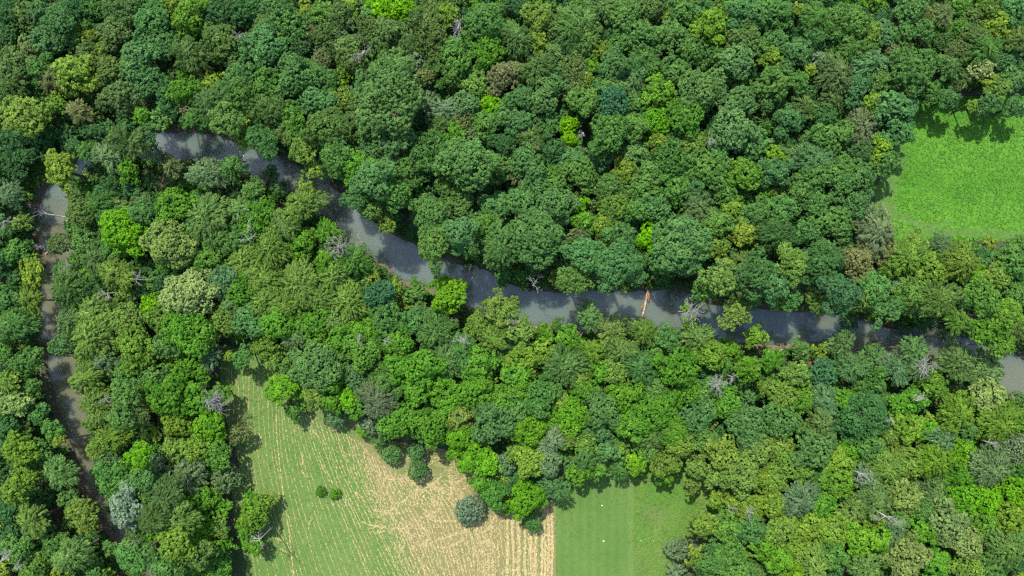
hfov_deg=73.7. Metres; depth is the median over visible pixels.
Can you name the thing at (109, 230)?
broadleaf tree
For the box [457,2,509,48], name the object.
broadleaf tree
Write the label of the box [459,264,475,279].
dead tree
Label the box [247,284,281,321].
willow tree
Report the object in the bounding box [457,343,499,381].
broadleaf tree
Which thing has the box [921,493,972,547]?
broadleaf tree
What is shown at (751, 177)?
broadleaf tree
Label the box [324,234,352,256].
dead tree
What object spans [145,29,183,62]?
broadleaf tree
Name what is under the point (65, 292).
willow tree
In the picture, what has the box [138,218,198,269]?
broadleaf tree
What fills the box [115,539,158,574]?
broadleaf tree
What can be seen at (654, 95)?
broadleaf tree
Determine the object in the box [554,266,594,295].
broadleaf tree
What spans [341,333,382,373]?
broadleaf tree
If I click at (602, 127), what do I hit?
broadleaf tree
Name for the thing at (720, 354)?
broadleaf tree
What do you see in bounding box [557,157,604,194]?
broadleaf tree
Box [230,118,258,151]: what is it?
broadleaf tree
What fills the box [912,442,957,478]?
willow tree
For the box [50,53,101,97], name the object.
broadleaf tree
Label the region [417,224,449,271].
broadleaf tree
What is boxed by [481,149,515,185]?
broadleaf tree
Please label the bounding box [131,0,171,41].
broadleaf tree
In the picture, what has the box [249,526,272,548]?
dead tree
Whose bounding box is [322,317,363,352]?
broadleaf tree
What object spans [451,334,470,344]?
dead tree
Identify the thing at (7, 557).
dead tree
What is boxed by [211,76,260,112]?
broadleaf tree
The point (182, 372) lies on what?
broadleaf tree
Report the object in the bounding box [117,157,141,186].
broadleaf tree
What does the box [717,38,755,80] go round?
broadleaf tree
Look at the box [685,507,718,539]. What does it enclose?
broadleaf tree
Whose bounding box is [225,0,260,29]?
broadleaf tree
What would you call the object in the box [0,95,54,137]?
broadleaf tree
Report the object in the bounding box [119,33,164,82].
broadleaf tree
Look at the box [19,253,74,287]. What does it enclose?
broadleaf tree
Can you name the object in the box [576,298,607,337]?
willow tree
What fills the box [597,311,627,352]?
willow tree
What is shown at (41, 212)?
dead tree
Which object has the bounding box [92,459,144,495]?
broadleaf tree
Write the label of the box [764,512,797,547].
broadleaf tree
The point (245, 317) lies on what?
broadleaf tree
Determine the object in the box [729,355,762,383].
broadleaf tree
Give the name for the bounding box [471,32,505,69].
broadleaf tree
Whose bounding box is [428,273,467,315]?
broadleaf tree
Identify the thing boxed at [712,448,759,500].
broadleaf tree
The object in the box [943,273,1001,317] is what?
broadleaf tree
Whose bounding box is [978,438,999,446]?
dead tree
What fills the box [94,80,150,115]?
broadleaf tree
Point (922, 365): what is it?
dead tree
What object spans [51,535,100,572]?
willow tree
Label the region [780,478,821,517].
willow tree
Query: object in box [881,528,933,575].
broadleaf tree
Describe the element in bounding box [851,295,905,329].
broadleaf tree
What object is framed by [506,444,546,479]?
broadleaf tree
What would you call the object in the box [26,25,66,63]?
broadleaf tree
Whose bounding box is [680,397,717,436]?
broadleaf tree
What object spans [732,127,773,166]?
broadleaf tree
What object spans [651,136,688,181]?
round crowned tree
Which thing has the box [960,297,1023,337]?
broadleaf tree
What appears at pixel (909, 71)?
broadleaf tree
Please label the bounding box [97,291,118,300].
dead tree
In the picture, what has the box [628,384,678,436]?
broadleaf tree
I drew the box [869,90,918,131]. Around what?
broadleaf tree
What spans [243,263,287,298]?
willow tree
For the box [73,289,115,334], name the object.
willow tree
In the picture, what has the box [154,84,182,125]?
broadleaf tree
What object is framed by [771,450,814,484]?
broadleaf tree
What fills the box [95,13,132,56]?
broadleaf tree
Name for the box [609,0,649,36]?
broadleaf tree
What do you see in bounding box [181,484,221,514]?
broadleaf tree
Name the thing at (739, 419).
broadleaf tree
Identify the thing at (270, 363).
broadleaf tree
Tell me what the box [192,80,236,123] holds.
willow tree
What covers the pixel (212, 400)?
dead tree
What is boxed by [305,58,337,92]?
broadleaf tree
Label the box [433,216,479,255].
broadleaf tree
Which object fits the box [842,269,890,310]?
broadleaf tree
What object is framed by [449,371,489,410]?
broadleaf tree
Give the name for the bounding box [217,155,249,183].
willow tree
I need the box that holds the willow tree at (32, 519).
[15,501,63,539]
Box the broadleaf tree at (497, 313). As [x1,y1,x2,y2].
[481,287,520,327]
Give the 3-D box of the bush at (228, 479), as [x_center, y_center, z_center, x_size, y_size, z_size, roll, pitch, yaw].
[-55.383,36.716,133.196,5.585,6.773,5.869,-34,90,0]
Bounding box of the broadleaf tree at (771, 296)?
[749,261,792,307]
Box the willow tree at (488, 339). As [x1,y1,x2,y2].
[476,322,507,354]
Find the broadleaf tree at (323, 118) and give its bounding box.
[298,105,343,144]
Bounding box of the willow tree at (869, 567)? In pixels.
[844,547,882,575]
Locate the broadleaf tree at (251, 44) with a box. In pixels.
[233,31,270,65]
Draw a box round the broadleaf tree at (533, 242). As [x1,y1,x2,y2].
[504,207,566,269]
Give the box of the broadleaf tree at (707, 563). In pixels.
[693,537,732,575]
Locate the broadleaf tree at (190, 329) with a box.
[161,304,216,358]
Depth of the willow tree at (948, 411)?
127.87 m
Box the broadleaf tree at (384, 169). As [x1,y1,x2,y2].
[349,157,396,201]
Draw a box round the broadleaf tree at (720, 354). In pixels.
[696,337,727,370]
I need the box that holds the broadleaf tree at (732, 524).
[712,509,744,546]
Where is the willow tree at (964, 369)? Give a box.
[930,334,974,382]
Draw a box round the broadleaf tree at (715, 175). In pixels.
[684,147,730,190]
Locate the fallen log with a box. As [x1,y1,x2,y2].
[635,288,650,320]
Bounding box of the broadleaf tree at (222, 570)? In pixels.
[203,550,233,575]
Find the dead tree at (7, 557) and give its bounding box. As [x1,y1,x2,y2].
[0,546,17,561]
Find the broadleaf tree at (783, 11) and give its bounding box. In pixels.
[758,0,794,30]
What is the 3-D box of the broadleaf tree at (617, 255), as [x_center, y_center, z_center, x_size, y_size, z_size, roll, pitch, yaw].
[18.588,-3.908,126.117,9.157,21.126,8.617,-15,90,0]
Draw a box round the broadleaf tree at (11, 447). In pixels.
[0,430,46,468]
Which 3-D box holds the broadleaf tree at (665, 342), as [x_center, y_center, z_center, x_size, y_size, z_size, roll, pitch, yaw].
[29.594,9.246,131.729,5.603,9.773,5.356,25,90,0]
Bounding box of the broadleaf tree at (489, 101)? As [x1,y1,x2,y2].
[476,94,505,122]
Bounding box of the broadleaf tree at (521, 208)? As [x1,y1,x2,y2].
[497,186,543,223]
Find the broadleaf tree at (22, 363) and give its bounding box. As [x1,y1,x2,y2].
[5,345,44,380]
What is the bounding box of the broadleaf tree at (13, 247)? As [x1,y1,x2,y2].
[2,238,33,262]
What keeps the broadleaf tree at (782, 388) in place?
on the ground at (238, 558)
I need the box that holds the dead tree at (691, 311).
[678,298,704,325]
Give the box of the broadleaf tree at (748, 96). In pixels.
[718,85,758,121]
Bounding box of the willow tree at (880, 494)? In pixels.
[854,479,893,521]
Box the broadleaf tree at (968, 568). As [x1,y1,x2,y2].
[945,549,986,575]
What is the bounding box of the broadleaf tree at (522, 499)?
[508,477,548,520]
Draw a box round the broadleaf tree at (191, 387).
[177,375,216,415]
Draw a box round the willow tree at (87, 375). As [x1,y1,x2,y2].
[67,354,107,397]
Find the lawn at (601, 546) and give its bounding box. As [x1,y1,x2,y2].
[553,447,633,575]
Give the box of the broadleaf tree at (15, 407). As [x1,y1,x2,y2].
[0,390,36,416]
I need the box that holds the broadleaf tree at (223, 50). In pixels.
[200,21,239,66]
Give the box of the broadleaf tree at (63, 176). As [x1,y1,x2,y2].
[44,148,86,195]
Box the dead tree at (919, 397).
[909,392,925,400]
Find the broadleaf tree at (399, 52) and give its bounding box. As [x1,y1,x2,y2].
[377,46,411,84]
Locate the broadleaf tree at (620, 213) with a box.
[596,185,630,226]
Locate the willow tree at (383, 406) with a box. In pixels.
[351,378,399,423]
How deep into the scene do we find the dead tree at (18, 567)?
124.90 m
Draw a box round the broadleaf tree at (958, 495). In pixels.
[943,469,981,518]
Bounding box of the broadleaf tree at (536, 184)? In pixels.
[517,169,551,202]
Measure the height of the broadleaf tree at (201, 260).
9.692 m
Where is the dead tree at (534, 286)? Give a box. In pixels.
[528,274,542,291]
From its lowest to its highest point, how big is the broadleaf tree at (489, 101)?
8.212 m
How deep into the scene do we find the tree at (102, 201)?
130.09 m
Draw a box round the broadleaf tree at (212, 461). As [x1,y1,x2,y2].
[201,440,231,469]
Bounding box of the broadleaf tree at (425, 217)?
[413,192,449,231]
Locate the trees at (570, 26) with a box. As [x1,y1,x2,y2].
[0,0,1023,575]
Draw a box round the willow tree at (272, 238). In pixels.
[254,227,293,271]
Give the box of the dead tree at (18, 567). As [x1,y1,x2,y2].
[13,558,25,569]
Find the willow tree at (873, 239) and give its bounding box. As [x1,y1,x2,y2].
[851,201,895,261]
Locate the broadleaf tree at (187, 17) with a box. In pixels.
[170,0,207,36]
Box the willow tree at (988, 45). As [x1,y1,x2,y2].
[959,29,1004,67]
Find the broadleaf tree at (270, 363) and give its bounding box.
[264,347,290,378]
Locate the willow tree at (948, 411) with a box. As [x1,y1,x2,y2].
[930,389,975,436]
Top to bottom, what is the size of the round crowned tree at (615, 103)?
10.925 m
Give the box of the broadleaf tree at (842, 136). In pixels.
[804,115,855,155]
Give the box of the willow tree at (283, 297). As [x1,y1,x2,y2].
[270,282,305,322]
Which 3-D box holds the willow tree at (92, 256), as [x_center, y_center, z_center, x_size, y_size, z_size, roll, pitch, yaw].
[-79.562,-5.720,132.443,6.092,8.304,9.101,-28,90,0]
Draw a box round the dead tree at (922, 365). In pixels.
[904,355,941,379]
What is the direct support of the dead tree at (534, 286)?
on the ground at (238, 558)
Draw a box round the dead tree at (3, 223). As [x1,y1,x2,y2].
[0,217,23,228]
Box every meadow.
[634,449,718,575]
[875,96,1023,247]
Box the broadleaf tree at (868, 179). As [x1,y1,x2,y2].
[841,157,877,194]
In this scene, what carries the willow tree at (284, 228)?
on the ground at (238, 558)
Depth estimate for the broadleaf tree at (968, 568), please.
128.50 m
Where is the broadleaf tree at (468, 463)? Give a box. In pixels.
[455,439,492,473]
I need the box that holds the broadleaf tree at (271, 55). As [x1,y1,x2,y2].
[252,22,288,72]
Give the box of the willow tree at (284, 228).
[268,207,302,240]
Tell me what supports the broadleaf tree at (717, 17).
on the ground at (238, 558)
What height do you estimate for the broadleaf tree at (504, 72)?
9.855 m
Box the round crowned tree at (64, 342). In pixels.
[46,333,76,357]
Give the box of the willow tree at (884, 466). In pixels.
[862,450,908,483]
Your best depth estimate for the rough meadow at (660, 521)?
136.49 m
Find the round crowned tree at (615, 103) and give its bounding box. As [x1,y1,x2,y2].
[599,84,628,120]
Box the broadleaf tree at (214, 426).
[190,402,226,444]
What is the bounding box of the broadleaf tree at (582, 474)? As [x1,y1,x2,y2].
[565,463,591,486]
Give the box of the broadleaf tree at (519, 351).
[503,340,544,373]
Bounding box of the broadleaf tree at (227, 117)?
[207,96,255,138]
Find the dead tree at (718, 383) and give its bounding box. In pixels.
[706,373,727,395]
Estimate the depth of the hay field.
136.49 m
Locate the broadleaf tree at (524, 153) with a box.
[504,141,546,184]
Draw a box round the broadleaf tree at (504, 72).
[486,60,519,96]
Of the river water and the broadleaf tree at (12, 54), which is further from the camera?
the river water
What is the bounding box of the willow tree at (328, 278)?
[317,256,353,293]
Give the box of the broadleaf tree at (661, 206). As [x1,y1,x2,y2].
[639,191,677,226]
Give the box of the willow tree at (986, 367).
[953,346,1004,386]
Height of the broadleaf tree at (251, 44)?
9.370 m
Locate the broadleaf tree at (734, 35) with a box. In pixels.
[723,16,761,56]
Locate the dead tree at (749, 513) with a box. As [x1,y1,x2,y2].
[744,507,755,522]
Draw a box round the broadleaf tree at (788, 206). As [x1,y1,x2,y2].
[763,194,802,228]
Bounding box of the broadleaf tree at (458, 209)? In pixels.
[440,183,475,225]
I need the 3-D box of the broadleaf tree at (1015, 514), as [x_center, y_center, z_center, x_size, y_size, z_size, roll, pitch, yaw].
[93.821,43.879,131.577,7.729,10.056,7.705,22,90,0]
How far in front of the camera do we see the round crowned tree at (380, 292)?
128.04 m
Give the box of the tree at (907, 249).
[878,237,927,278]
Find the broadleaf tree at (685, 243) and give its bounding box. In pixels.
[646,215,713,274]
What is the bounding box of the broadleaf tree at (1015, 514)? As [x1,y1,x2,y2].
[986,500,1023,538]
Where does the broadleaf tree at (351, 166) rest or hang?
on the ground at (238, 558)
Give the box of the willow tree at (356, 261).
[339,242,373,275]
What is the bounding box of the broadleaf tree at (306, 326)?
[296,305,332,343]
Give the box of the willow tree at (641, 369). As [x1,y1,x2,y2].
[620,345,658,386]
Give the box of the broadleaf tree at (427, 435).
[408,403,453,450]
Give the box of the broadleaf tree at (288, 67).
[276,51,312,105]
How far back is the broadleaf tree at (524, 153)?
127.31 m
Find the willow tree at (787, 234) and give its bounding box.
[753,214,799,250]
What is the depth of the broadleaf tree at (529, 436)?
127.31 m
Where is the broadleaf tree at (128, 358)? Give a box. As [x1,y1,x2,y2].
[115,324,158,375]
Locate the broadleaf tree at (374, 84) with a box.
[350,55,426,139]
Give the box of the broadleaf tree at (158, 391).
[141,375,200,418]
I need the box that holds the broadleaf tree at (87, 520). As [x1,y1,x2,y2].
[63,498,109,535]
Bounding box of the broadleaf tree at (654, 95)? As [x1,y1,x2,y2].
[639,71,679,110]
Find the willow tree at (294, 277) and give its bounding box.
[282,257,321,307]
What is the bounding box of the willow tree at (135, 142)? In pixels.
[123,127,159,162]
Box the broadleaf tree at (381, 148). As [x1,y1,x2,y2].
[354,115,416,170]
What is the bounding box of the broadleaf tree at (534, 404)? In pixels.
[523,371,563,419]
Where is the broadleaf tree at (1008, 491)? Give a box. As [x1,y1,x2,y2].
[989,471,1023,508]
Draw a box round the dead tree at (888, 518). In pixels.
[867,505,905,528]
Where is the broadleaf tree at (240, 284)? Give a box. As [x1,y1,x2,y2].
[225,273,257,313]
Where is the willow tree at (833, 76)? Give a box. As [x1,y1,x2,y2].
[815,50,853,96]
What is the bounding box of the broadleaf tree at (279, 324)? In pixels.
[254,303,300,345]
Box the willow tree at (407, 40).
[392,17,425,66]
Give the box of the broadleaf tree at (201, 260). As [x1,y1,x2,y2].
[191,244,228,276]
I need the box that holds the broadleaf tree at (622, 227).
[600,217,635,253]
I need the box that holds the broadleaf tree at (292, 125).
[273,99,305,141]
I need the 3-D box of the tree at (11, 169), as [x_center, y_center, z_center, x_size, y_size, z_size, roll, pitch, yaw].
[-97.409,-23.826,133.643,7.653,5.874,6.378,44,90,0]
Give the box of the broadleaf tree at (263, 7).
[255,0,296,18]
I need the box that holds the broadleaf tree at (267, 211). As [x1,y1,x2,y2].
[246,195,283,228]
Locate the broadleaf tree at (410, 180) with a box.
[379,153,422,191]
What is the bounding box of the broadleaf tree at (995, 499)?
[965,483,1004,518]
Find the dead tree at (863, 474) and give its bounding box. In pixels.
[855,471,870,482]
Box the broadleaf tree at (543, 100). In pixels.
[524,76,560,123]
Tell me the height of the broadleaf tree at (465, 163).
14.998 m
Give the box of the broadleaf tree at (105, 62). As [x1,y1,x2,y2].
[89,53,124,88]
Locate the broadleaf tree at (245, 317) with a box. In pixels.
[230,301,268,339]
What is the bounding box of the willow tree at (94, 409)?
[76,385,116,426]
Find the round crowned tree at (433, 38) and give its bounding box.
[414,21,448,56]
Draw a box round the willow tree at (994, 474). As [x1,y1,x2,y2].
[958,439,1014,489]
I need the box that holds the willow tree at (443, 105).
[424,96,461,126]
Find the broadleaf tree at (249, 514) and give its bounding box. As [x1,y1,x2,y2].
[238,501,268,533]
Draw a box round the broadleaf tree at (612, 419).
[579,388,622,429]
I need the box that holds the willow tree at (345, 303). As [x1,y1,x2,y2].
[331,278,372,322]
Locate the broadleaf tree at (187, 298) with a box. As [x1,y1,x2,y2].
[158,265,220,317]
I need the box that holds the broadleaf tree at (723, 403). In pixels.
[709,381,741,424]
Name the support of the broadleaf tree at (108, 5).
on the ground at (238, 558)
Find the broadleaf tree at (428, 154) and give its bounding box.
[401,128,455,182]
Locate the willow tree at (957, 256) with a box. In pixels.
[932,239,981,284]
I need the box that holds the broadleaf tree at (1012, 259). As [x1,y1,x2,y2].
[991,243,1023,281]
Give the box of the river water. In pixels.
[35,131,1023,575]
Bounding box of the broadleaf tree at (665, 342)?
[654,321,682,351]
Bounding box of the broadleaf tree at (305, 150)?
[288,133,321,164]
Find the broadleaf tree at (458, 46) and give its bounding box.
[435,35,477,74]
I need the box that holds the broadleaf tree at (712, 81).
[677,67,726,112]
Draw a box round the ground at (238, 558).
[0,0,1023,575]
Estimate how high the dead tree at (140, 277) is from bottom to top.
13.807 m
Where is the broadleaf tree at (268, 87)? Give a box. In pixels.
[247,64,295,99]
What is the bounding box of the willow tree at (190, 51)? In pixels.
[167,34,218,74]
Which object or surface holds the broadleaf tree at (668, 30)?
on the ground at (238, 558)
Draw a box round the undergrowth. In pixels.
[0,0,1023,575]
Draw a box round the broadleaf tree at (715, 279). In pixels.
[697,258,736,295]
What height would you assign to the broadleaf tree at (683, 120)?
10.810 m
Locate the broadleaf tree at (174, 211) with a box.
[153,187,200,230]
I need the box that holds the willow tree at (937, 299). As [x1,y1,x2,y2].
[908,279,963,318]
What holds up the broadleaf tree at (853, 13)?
on the ground at (238, 558)
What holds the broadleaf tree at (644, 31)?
on the ground at (238, 558)
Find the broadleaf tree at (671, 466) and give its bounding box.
[649,451,682,478]
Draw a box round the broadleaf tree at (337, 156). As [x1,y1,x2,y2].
[319,133,355,180]
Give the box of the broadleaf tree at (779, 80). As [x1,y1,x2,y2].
[753,65,794,101]
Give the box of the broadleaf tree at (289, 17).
[262,0,312,45]
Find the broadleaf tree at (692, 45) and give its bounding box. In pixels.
[677,29,707,70]
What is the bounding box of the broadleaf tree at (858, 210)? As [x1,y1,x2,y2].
[840,187,874,226]
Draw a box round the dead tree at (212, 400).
[197,387,229,413]
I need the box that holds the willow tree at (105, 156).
[90,140,122,173]
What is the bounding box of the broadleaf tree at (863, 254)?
[843,242,874,282]
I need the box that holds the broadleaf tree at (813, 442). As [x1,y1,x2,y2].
[788,422,838,468]
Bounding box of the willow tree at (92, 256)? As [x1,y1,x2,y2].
[80,233,111,282]
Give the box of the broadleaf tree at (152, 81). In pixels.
[128,60,170,99]
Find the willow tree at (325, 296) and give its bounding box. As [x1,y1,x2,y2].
[300,281,337,318]
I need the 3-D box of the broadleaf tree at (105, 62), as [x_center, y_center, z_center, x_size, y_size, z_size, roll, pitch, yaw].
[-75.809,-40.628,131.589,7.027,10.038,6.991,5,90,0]
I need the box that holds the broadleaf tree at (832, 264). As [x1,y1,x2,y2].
[801,242,845,284]
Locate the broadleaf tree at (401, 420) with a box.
[376,401,420,438]
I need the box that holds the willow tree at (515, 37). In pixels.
[501,20,532,60]
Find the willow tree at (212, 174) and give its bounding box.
[183,156,231,188]
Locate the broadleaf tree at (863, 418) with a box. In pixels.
[840,390,891,440]
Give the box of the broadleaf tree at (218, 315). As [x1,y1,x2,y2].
[207,303,248,337]
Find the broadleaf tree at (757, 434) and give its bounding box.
[735,416,768,456]
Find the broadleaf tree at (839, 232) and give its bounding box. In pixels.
[808,206,857,244]
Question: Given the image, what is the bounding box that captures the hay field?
[220,345,555,575]
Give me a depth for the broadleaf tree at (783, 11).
128.14 m
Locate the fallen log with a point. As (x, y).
(647, 296)
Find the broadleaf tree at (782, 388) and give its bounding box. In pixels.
[757,376,801,412]
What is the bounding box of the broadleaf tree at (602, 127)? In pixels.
[587,108,630,162]
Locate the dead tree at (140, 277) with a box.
[132,272,152,283]
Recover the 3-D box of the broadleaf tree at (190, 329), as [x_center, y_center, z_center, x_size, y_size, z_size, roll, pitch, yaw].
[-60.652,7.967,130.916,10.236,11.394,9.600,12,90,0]
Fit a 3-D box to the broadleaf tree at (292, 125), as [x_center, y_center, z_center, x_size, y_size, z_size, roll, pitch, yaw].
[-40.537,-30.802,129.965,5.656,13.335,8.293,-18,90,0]
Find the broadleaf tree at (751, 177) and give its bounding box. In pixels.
[726,156,763,190]
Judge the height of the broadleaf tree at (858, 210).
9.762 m
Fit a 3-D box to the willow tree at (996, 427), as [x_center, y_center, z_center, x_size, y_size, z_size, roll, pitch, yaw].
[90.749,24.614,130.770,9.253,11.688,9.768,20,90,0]
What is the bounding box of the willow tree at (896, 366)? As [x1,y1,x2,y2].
[882,349,909,387]
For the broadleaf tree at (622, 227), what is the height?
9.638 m
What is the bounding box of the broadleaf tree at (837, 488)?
[815,465,861,498]
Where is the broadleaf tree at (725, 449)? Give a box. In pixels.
[699,433,740,471]
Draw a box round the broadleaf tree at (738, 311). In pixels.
[716,296,752,331]
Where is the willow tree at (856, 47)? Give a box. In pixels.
[824,32,879,72]
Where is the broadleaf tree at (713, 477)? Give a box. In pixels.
[701,460,728,489]
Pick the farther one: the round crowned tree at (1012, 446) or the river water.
the river water
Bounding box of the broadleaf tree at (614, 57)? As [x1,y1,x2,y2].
[597,44,631,87]
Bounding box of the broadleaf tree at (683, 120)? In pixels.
[665,98,704,141]
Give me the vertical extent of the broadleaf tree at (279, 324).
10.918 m
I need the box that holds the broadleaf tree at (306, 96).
[292,81,337,115]
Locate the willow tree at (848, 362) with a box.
[830,349,871,383]
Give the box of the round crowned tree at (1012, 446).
[991,431,1023,463]
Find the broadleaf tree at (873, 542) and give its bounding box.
[832,517,892,557]
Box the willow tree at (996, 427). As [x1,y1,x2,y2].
[969,396,1023,444]
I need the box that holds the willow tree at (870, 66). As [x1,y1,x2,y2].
[846,47,893,82]
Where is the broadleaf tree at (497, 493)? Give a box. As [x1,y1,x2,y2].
[479,475,507,512]
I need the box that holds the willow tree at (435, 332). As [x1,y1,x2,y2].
[416,308,458,349]
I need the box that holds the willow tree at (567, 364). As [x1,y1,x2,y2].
[538,342,591,387]
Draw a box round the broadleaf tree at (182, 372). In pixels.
[168,353,206,382]
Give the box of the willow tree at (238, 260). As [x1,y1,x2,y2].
[226,242,263,278]
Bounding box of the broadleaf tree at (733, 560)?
[711,540,755,575]
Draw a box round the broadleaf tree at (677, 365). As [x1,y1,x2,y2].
[651,346,701,387]
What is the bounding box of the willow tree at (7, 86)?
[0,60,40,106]
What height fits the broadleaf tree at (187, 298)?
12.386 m
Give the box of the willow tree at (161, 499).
[147,469,193,521]
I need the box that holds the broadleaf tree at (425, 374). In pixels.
[394,348,447,392]
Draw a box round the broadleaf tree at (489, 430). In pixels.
[470,393,526,444]
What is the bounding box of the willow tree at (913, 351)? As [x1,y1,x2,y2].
[888,333,931,366]
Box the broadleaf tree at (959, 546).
[937,522,983,559]
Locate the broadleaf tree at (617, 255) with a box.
[596,240,645,293]
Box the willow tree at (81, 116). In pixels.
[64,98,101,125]
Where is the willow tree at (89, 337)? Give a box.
[70,311,118,359]
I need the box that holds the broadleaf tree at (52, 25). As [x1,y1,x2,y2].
[38,1,77,46]
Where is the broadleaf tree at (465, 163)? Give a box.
[432,136,500,192]
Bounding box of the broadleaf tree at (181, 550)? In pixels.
[156,526,197,564]
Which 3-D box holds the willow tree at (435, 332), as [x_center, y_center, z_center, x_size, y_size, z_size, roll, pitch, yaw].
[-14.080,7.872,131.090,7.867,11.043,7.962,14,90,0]
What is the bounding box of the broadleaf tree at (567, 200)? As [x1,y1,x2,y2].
[534,186,580,225]
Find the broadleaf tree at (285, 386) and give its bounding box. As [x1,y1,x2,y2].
[263,374,303,406]
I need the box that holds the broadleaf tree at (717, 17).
[688,4,731,46]
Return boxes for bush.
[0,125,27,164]
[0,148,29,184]
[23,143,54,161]
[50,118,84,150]
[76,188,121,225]
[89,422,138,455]
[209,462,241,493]
[315,485,325,496]
[329,488,341,499]
[454,493,485,525]
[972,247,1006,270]
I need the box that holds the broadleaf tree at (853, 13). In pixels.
[826,4,872,42]
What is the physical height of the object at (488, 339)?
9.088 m
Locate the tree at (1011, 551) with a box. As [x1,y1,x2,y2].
[982,526,1023,573]
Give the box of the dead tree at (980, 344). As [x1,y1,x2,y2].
[968,333,998,348]
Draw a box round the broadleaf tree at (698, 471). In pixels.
[684,454,708,479]
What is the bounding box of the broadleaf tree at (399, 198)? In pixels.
[371,176,415,213]
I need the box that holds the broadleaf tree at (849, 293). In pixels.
[804,273,863,314]
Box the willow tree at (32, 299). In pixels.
[16,280,59,319]
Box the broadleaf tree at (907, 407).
[888,384,931,417]
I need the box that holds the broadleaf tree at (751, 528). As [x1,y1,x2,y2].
[728,512,770,543]
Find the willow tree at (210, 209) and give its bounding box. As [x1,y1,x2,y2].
[185,192,232,245]
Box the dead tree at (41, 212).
[29,204,65,217]
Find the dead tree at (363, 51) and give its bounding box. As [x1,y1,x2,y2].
[346,44,370,63]
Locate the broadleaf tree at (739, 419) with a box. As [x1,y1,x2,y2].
[726,400,766,445]
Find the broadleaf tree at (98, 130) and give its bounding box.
[88,120,126,143]
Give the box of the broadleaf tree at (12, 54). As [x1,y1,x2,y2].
[0,42,39,87]
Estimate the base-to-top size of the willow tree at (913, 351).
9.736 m
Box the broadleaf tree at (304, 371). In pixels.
[286,340,343,391]
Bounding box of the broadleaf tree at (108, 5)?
[101,0,147,27]
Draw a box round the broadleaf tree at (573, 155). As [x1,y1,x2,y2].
[548,146,588,177]
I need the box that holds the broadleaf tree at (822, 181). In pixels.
[792,160,841,192]
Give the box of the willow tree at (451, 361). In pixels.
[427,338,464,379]
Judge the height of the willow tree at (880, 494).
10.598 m
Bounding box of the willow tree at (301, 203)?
[282,183,329,225]
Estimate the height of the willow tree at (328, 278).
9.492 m
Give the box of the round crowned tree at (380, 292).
[362,279,396,308]
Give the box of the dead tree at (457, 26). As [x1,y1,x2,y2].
[452,16,460,40]
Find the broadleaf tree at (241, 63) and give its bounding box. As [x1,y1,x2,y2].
[222,52,256,95]
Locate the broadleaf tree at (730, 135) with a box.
[707,103,759,150]
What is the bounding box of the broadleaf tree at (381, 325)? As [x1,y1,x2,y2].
[367,297,405,337]
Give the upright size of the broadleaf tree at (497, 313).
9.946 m
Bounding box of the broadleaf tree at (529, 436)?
[509,409,548,450]
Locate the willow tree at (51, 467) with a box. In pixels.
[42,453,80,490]
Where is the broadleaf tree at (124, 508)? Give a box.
[108,480,146,531]
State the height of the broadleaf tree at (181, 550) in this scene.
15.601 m
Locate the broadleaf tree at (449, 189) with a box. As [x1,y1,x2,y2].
[434,175,473,205]
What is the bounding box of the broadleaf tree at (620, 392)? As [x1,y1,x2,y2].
[601,377,645,413]
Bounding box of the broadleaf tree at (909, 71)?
[888,46,939,98]
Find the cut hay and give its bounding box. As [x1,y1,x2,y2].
[228,367,553,575]
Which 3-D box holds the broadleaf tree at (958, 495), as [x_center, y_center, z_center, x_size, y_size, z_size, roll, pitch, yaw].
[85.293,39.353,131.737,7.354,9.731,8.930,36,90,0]
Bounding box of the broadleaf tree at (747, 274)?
[722,246,773,301]
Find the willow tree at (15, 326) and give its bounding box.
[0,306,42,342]
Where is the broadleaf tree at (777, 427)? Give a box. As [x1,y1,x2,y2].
[758,397,805,440]
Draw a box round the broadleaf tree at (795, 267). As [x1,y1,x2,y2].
[768,241,807,287]
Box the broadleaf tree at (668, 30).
[655,18,687,53]
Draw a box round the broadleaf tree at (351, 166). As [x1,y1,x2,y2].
[340,148,378,188]
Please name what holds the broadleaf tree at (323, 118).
on the ground at (238, 558)
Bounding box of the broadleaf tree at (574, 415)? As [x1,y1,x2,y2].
[551,394,587,437]
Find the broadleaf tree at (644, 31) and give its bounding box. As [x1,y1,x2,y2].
[626,21,659,53]
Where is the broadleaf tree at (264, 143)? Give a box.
[244,124,288,161]
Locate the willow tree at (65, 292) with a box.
[48,260,89,308]
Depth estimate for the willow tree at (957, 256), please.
127.59 m
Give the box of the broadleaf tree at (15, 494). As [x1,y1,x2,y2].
[0,464,45,506]
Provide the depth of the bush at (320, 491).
135.45 m
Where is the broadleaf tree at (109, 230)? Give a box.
[98,206,157,258]
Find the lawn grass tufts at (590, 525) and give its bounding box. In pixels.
[552,449,636,575]
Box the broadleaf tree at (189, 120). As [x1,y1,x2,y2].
[179,108,226,133]
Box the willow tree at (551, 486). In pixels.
[535,473,571,502]
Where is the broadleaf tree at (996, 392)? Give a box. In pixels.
[956,375,1007,417]
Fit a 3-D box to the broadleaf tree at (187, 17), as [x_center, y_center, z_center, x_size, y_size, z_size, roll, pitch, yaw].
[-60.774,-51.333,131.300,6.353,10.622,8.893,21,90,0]
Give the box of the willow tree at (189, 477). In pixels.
[171,455,209,494]
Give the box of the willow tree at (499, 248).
[483,218,518,269]
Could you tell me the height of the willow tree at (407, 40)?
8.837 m
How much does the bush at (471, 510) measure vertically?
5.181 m
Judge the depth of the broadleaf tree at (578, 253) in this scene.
122.29 m
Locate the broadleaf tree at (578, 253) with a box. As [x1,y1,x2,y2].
[559,236,606,272]

